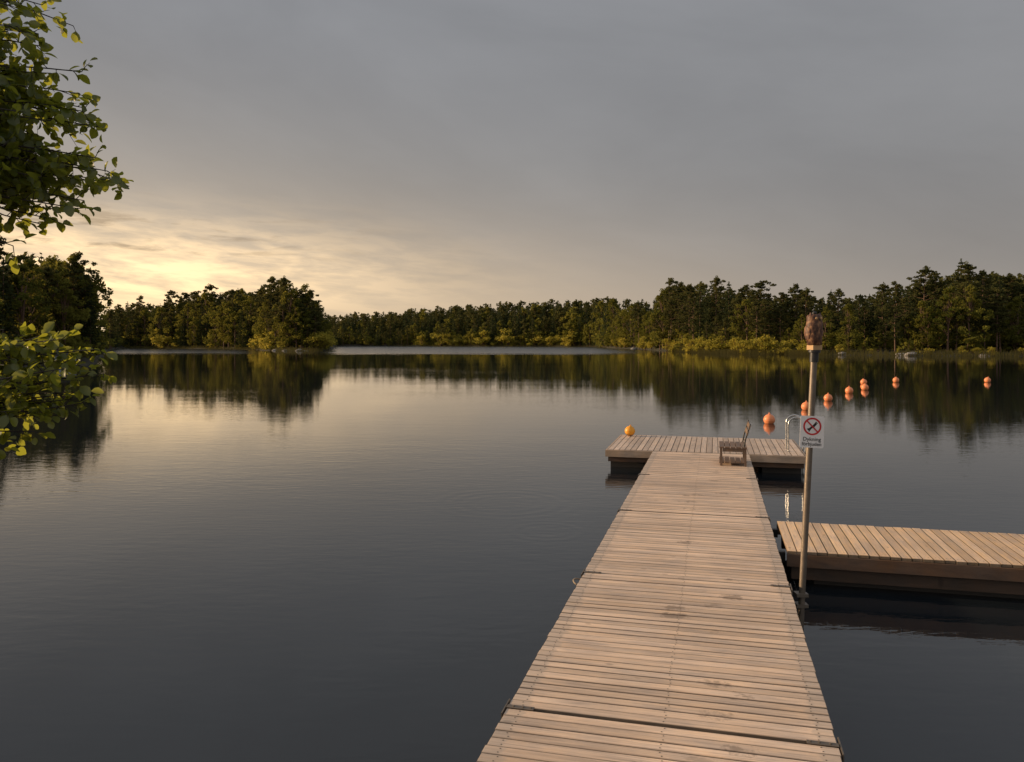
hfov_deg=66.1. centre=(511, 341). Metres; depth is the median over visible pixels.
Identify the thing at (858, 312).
spruce tree
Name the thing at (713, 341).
shrub
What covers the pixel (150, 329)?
birch tree
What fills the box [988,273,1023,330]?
pine tree
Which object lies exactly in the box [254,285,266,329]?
pine tree
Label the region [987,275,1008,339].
spruce tree
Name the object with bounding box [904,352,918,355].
boulder
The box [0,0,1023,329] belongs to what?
sky
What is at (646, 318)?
birch tree
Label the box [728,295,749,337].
pine tree
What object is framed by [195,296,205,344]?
spruce tree
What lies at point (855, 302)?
pine tree
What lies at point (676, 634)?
jetty
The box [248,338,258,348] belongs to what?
shrub
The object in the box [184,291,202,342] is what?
pine tree
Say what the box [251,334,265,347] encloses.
shrub
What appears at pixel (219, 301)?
spruce tree
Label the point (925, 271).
pine tree
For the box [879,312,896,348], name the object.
pine tree
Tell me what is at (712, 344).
shrub
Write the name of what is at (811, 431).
sign post
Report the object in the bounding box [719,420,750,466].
chair
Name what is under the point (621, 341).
shrub
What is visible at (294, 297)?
birch tree
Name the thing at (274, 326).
birch tree
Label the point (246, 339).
spruce tree
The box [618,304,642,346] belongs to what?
birch tree
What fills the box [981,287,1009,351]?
pine tree
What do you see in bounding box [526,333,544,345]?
shrub
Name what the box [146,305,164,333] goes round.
birch tree
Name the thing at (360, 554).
water
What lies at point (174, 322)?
birch tree
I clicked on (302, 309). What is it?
pine tree
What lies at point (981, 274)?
pine tree
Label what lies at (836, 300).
pine tree
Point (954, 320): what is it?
pine tree
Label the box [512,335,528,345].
shrub
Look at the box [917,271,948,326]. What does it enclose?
pine tree
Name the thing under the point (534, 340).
shrub
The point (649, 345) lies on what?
shrub
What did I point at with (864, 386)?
buoy
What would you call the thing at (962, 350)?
shrub
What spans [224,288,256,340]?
birch tree
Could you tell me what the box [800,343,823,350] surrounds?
shrub
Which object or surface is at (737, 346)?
shrub
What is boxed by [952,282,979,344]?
pine tree
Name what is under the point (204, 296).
birch tree
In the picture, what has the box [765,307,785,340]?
pine tree
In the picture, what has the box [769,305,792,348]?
pine tree
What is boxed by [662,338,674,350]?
shrub
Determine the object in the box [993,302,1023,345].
tree
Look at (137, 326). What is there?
pine tree
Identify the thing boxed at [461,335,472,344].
shrub
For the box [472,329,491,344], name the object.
shrub
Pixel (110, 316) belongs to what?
pine tree
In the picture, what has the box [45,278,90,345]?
birch tree
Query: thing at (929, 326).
birch tree
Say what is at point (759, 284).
pine tree
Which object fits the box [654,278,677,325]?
pine tree
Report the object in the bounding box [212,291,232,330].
pine tree
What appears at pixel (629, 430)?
buoy
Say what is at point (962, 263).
spruce tree
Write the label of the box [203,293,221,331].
pine tree
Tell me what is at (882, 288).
pine tree
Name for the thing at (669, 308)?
pine tree
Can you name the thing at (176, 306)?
birch tree
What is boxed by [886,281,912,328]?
pine tree
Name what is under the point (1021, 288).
pine tree
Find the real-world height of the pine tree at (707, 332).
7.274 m
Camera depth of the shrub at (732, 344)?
183.35 m
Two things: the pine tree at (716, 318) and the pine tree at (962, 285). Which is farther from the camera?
the pine tree at (716, 318)
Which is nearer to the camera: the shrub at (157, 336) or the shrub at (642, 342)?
the shrub at (642, 342)
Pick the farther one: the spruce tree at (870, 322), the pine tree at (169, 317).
the pine tree at (169, 317)
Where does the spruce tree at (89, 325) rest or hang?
on the ground
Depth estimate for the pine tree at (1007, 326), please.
156.88 m
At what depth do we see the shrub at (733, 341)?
183.07 m
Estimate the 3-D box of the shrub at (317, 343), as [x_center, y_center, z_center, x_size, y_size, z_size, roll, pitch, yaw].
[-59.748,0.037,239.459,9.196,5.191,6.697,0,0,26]
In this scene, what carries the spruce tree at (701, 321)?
on the ground
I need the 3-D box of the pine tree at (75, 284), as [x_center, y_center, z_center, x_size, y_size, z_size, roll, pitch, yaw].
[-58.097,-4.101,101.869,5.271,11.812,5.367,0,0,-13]
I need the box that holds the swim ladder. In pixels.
[785,414,805,454]
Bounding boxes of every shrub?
[149,328,170,347]
[151,333,167,347]
[155,328,176,346]
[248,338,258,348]
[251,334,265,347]
[257,329,270,344]
[258,332,277,349]
[302,334,331,349]
[307,332,331,346]
[312,331,335,349]
[326,330,336,346]
[411,331,424,344]
[416,335,425,343]
[430,333,449,345]
[446,334,457,345]
[455,334,463,345]
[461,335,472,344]
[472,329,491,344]
[477,332,490,344]
[494,328,507,345]
[500,328,514,344]
[509,340,516,346]
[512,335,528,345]
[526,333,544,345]
[530,331,547,345]
[534,331,549,344]
[542,336,555,345]
[552,335,561,344]
[561,331,574,346]
[564,335,575,345]
[618,338,629,347]
[637,336,648,349]
[645,341,653,349]
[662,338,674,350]
[668,341,680,350]
[680,338,694,351]
[683,338,695,350]
[695,337,705,348]
[707,337,722,349]
[707,339,731,349]
[714,335,730,350]
[726,337,744,348]
[729,337,741,350]
[732,339,749,351]
[740,341,756,351]
[749,336,774,351]
[758,334,775,351]
[759,342,774,352]
[770,339,798,353]
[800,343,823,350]
[834,344,846,352]
[957,346,971,354]
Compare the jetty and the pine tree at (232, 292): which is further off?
the pine tree at (232, 292)
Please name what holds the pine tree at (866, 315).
on the ground
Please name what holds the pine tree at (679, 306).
on the ground
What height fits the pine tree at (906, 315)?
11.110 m
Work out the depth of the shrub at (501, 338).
467.18 m
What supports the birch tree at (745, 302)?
on the ground
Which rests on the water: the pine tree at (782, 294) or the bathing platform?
the bathing platform
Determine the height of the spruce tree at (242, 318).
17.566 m
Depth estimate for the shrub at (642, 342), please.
272.93 m
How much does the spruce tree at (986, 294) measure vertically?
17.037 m
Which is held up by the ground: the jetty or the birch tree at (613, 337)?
the birch tree at (613, 337)
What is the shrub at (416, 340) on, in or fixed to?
on the ground
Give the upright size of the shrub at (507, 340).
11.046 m
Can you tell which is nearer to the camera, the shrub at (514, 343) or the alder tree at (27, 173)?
the alder tree at (27, 173)
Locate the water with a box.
[0,346,1023,761]
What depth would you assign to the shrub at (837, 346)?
163.93 m
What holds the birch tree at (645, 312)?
on the ground
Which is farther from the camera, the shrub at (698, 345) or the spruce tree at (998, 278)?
the shrub at (698, 345)
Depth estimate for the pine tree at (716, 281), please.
205.82 m
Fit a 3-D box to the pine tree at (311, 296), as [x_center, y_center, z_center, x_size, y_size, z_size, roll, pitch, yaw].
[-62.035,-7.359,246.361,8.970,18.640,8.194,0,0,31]
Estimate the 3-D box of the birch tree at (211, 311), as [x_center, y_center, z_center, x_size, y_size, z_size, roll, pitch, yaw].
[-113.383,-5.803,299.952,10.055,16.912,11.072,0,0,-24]
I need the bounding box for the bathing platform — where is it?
[605,435,805,473]
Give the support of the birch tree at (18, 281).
on the ground
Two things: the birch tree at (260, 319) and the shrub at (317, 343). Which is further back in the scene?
the birch tree at (260, 319)
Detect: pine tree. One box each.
[0,235,27,328]
[25,264,79,346]
[47,264,88,325]
[59,251,101,324]
[103,309,121,348]
[114,307,124,330]
[125,310,138,335]
[128,314,142,345]
[131,295,149,346]
[142,324,149,342]
[157,290,181,329]
[157,304,172,329]
[163,312,175,346]
[172,292,192,325]
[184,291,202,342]
[196,283,221,324]
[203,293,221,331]
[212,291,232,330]
[223,289,236,345]
[248,295,263,347]
[251,280,277,328]
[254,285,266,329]
[260,279,290,328]
[260,291,286,345]
[263,276,278,328]
[269,275,293,321]
[284,312,294,347]
[290,303,309,346]
[291,289,310,345]
[303,290,331,346]
[304,310,323,347]
[309,311,325,331]
[333,317,338,336]
[627,301,644,348]
[652,311,665,349]
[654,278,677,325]
[657,286,677,342]
[662,301,682,342]
[665,281,687,338]
[672,284,701,333]
[672,293,692,337]
[680,296,702,345]
[702,322,712,340]
[703,276,726,332]
[708,315,723,340]
[715,318,731,342]
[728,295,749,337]
[729,284,755,327]
[745,300,768,345]
[749,280,781,318]
[749,292,769,332]
[757,300,776,335]
[760,294,779,335]
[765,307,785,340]
[769,292,793,336]
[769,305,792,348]
[784,283,815,347]
[789,292,808,338]
[792,287,820,326]
[823,310,838,338]
[825,288,852,327]
[838,312,857,347]
[850,306,873,341]
[851,300,863,348]
[869,282,893,347]
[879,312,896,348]
[882,295,909,352]
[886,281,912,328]
[898,297,914,337]
[905,266,943,334]
[908,278,938,327]
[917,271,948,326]
[922,279,953,346]
[933,260,986,334]
[949,313,971,351]
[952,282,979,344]
[969,306,994,347]
[971,269,1000,349]
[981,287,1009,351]
[986,294,1010,351]
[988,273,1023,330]
[1007,283,1023,324]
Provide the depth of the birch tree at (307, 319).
240.25 m
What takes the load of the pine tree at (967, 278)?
on the ground
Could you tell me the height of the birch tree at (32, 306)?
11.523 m
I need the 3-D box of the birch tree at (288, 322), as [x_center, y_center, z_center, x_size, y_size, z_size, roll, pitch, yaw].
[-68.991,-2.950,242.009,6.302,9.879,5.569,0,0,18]
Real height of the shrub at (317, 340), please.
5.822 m
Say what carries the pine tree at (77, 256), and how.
on the ground
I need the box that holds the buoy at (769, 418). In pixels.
[763,413,774,423]
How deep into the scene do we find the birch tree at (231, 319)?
287.32 m
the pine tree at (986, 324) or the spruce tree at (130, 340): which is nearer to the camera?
the pine tree at (986, 324)
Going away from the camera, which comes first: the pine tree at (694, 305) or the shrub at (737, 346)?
the shrub at (737, 346)
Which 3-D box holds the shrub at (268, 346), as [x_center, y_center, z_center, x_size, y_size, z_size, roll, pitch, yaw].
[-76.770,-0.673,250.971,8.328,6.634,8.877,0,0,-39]
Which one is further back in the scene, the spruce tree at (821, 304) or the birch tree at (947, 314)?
the spruce tree at (821, 304)
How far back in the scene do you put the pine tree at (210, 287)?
318.95 m
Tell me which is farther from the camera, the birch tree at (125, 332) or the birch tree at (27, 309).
the birch tree at (125, 332)
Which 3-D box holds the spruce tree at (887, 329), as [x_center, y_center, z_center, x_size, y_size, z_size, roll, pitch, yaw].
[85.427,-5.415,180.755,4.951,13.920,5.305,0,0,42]
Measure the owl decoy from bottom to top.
0.366 m
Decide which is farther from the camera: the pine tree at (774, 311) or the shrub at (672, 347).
the shrub at (672, 347)
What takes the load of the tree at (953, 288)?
on the ground
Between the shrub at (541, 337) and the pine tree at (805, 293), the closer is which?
the pine tree at (805, 293)
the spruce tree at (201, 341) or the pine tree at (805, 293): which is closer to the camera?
the pine tree at (805, 293)
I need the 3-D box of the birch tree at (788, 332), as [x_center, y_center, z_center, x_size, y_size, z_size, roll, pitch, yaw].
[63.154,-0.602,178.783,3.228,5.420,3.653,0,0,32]
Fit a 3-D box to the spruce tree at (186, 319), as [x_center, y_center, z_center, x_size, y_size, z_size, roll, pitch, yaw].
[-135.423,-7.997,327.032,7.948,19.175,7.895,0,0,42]
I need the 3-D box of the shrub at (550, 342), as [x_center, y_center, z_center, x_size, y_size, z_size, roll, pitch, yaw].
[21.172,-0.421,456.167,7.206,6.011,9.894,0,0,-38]
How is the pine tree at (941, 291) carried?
on the ground
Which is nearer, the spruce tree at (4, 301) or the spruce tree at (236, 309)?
the spruce tree at (4, 301)
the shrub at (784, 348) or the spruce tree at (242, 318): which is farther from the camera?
the spruce tree at (242, 318)
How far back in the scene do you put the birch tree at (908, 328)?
162.79 m
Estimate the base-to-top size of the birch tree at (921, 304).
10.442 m
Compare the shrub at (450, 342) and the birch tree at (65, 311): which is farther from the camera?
the shrub at (450, 342)
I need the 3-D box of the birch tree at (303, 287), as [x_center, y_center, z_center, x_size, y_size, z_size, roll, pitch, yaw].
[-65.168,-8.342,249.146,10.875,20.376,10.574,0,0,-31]
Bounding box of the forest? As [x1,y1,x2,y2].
[0,251,1023,359]
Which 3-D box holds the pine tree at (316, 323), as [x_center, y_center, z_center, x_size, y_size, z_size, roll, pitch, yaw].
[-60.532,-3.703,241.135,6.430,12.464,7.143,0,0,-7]
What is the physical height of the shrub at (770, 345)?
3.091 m
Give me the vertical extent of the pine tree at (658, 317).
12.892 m
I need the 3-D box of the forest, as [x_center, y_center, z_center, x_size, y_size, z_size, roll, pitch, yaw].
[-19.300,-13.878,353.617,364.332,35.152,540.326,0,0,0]
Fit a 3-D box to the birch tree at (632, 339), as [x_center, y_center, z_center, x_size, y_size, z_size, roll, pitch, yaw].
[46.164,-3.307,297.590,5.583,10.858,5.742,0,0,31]
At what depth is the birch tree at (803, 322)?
173.98 m
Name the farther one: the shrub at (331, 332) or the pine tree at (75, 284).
the shrub at (331, 332)
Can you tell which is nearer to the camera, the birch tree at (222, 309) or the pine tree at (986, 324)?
the pine tree at (986, 324)
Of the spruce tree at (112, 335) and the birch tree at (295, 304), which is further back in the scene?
the spruce tree at (112, 335)
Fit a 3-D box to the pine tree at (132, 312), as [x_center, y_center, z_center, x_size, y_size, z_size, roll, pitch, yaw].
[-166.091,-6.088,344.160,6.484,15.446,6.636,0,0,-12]
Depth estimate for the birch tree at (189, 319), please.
314.68 m
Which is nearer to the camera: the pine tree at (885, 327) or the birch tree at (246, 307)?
the pine tree at (885, 327)
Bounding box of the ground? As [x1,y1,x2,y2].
[0,336,1022,366]
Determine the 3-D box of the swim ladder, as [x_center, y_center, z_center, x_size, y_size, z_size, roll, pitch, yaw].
[6.046,2.532,16.772,0.420,1.936,0.580,0,0,14]
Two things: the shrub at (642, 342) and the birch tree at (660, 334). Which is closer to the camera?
the birch tree at (660, 334)
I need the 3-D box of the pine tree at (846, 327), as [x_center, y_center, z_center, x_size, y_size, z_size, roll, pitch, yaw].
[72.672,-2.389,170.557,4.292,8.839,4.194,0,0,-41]
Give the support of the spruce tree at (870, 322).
on the ground
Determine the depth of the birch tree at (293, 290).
242.00 m
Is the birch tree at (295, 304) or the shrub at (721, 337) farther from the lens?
the birch tree at (295, 304)
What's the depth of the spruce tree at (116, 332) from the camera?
290.60 m
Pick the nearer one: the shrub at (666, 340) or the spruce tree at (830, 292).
the spruce tree at (830, 292)
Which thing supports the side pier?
in the water
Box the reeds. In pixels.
[125,343,1023,355]
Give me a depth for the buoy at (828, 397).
35.96 m
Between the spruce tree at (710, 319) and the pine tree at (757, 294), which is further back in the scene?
the spruce tree at (710, 319)
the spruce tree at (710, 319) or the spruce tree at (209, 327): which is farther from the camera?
the spruce tree at (209, 327)
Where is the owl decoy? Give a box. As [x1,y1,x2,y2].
[804,311,822,349]
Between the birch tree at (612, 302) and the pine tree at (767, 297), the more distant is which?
the birch tree at (612, 302)
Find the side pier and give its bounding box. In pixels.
[772,521,1023,598]
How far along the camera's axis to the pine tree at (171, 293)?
328.13 m
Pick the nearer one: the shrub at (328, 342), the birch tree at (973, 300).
the birch tree at (973, 300)
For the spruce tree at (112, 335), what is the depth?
263.12 m
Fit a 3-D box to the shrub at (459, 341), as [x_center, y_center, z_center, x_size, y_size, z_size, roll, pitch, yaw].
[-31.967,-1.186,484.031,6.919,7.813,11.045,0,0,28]
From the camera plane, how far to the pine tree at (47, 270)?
96.78 m
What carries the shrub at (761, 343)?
on the ground
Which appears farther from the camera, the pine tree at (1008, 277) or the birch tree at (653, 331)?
the birch tree at (653, 331)
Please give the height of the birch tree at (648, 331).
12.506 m
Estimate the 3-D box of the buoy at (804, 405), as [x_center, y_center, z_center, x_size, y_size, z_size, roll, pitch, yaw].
[11.695,2.543,31.285,0.390,0.434,0.390,-6,7,-40]
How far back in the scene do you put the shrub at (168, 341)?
316.38 m
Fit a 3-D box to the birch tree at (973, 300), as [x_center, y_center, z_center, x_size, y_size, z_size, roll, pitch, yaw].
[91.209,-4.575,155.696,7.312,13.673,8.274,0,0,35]
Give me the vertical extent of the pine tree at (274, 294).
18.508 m
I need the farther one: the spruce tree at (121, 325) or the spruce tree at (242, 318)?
the spruce tree at (121, 325)
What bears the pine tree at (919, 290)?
on the ground
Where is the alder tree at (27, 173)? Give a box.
[0,0,133,459]
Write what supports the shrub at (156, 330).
on the ground
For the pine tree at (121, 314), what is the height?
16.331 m
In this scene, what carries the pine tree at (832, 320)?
on the ground
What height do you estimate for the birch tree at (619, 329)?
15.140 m
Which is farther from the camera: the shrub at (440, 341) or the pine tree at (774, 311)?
the shrub at (440, 341)
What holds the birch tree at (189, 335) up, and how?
on the ground
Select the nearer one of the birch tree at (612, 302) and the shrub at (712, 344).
the shrub at (712, 344)
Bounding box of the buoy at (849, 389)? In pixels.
[845,386,852,392]
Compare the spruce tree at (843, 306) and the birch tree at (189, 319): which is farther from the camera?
the birch tree at (189, 319)
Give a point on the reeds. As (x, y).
(792, 351)
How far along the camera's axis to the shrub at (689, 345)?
206.75 m
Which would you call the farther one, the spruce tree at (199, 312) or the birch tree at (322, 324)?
the spruce tree at (199, 312)
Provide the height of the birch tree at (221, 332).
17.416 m
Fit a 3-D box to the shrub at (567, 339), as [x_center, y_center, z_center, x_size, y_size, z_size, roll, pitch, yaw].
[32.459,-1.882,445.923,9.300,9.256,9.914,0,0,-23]
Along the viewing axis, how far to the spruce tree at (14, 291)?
95.19 m
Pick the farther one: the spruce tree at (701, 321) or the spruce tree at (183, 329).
the spruce tree at (183, 329)
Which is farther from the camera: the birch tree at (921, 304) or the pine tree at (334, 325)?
the pine tree at (334, 325)
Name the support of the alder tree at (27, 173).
on the ground
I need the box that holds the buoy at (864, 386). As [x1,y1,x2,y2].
[861,384,868,389]
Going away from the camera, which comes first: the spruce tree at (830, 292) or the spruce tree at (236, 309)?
the spruce tree at (830, 292)
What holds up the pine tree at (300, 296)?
on the ground
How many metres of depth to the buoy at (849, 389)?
41.33 m
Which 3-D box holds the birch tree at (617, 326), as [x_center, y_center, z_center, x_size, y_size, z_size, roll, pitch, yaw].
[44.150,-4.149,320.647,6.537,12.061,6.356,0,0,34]
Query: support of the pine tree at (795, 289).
on the ground
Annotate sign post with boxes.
[793,350,824,627]
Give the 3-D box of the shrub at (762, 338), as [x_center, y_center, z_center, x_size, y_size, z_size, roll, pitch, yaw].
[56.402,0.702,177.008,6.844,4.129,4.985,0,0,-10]
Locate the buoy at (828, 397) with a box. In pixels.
[824,393,832,400]
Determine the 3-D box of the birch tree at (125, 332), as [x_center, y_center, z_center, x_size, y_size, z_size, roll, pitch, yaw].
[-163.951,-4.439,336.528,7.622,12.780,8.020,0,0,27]
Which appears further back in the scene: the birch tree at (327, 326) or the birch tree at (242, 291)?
the birch tree at (242, 291)
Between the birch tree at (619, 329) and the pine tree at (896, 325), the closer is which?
the pine tree at (896, 325)
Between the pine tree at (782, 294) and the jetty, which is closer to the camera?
the jetty
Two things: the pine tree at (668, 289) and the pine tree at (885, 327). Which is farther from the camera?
the pine tree at (668, 289)
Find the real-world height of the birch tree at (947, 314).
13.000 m
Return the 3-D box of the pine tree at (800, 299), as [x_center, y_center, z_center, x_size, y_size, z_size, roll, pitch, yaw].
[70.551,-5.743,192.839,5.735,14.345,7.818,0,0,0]
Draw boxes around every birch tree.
[0,258,56,346]
[0,263,55,344]
[12,275,42,337]
[13,266,55,334]
[25,255,85,344]
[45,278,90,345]
[57,253,103,327]
[64,264,113,345]
[121,317,134,337]
[134,309,156,342]
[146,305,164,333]
[146,307,169,337]
[164,303,184,337]
[167,315,184,344]
[173,303,199,346]
[186,321,201,344]
[189,292,216,339]
[201,305,226,348]
[209,302,237,347]
[216,301,236,347]
[223,311,242,345]
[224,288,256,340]
[234,296,261,338]
[250,293,277,338]
[252,305,267,339]
[271,317,286,348]
[272,282,306,346]
[278,316,295,347]
[283,300,308,347]
[284,290,306,341]
[293,283,325,341]
[294,311,323,348]
[313,304,330,332]
[317,323,328,347]
[601,299,625,343]
[607,316,624,345]
[613,309,632,342]
[613,317,626,339]
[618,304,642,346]
[627,319,639,345]
[634,308,648,343]
[638,317,654,339]
[639,311,656,342]
[643,288,679,348]
[645,316,660,348]
[727,299,765,344]
[783,328,797,347]
[790,314,806,342]
[821,307,841,349]
[836,304,866,349]
[896,314,920,346]
[909,300,938,350]
[914,307,946,347]
[925,287,967,351]
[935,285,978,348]
[955,285,993,352]
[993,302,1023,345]
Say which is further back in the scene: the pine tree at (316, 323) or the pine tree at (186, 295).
the pine tree at (186, 295)
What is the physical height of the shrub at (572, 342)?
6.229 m
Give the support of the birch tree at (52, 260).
on the ground
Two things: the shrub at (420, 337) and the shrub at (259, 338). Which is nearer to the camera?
the shrub at (259, 338)
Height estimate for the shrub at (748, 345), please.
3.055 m
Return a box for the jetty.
[477,451,843,761]
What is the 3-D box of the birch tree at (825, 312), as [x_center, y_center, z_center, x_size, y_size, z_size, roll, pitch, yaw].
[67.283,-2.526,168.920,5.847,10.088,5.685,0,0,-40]
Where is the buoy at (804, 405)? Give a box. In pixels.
[801,401,807,409]
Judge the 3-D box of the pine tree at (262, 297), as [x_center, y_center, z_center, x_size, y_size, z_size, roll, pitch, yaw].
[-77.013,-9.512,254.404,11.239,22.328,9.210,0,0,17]
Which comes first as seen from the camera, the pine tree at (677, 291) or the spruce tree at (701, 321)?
the spruce tree at (701, 321)
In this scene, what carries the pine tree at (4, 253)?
on the ground
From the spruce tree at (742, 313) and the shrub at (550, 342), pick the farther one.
the shrub at (550, 342)
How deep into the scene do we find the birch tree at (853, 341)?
165.51 m
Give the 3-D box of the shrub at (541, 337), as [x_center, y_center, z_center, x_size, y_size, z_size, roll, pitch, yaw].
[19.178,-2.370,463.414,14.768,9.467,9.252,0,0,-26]
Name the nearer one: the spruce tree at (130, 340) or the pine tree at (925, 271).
the pine tree at (925, 271)
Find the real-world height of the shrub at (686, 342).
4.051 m
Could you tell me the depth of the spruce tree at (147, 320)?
334.97 m
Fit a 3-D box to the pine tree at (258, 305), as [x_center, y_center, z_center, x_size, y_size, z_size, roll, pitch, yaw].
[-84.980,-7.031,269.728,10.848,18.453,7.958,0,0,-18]
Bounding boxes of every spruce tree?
[0,254,27,330]
[0,257,24,356]
[79,282,106,354]
[103,305,119,346]
[113,320,121,348]
[119,309,127,338]
[122,317,133,346]
[123,302,133,335]
[140,305,151,344]
[154,316,164,346]
[177,313,190,347]
[184,300,191,333]
[192,305,206,345]
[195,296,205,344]
[203,316,212,346]
[212,293,222,334]
[227,288,243,345]
[233,300,248,346]
[241,309,253,348]
[688,289,706,343]
[700,283,721,336]
[720,283,736,339]
[734,291,746,335]
[817,300,824,337]
[826,289,836,334]
[836,304,849,337]
[850,297,867,347]
[858,294,877,346]
[876,291,890,331]
[900,287,919,341]
[950,258,973,330]
[972,274,993,336]
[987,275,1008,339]
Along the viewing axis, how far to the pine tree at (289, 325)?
242.98 m
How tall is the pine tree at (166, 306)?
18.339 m
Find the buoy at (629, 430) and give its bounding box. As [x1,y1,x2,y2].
[625,424,634,435]
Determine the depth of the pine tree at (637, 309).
285.53 m
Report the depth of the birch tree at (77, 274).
104.89 m
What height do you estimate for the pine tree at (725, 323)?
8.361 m
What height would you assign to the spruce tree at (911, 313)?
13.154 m
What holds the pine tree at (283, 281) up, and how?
on the ground
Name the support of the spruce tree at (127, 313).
on the ground
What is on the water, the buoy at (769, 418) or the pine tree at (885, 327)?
the buoy at (769, 418)
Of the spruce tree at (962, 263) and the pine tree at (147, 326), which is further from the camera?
the pine tree at (147, 326)
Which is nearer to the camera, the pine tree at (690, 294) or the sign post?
the sign post
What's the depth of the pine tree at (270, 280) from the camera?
260.52 m
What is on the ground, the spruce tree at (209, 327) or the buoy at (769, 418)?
the spruce tree at (209, 327)
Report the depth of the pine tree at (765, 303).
182.58 m
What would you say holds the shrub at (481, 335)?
on the ground
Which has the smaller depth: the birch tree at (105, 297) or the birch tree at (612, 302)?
the birch tree at (105, 297)
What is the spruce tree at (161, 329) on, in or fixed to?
on the ground
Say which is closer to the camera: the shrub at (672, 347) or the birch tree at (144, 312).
the shrub at (672, 347)
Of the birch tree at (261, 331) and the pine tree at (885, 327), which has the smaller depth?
the pine tree at (885, 327)
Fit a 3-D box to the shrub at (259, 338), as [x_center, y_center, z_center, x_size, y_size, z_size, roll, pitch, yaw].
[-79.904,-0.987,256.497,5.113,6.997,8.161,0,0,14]
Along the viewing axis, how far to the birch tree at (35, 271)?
91.30 m
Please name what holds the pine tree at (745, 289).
on the ground
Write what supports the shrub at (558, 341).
on the ground
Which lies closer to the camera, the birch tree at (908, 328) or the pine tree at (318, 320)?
the birch tree at (908, 328)
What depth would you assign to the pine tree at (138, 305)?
333.65 m
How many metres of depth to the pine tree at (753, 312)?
180.56 m
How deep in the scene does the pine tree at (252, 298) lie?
267.86 m
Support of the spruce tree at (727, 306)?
on the ground

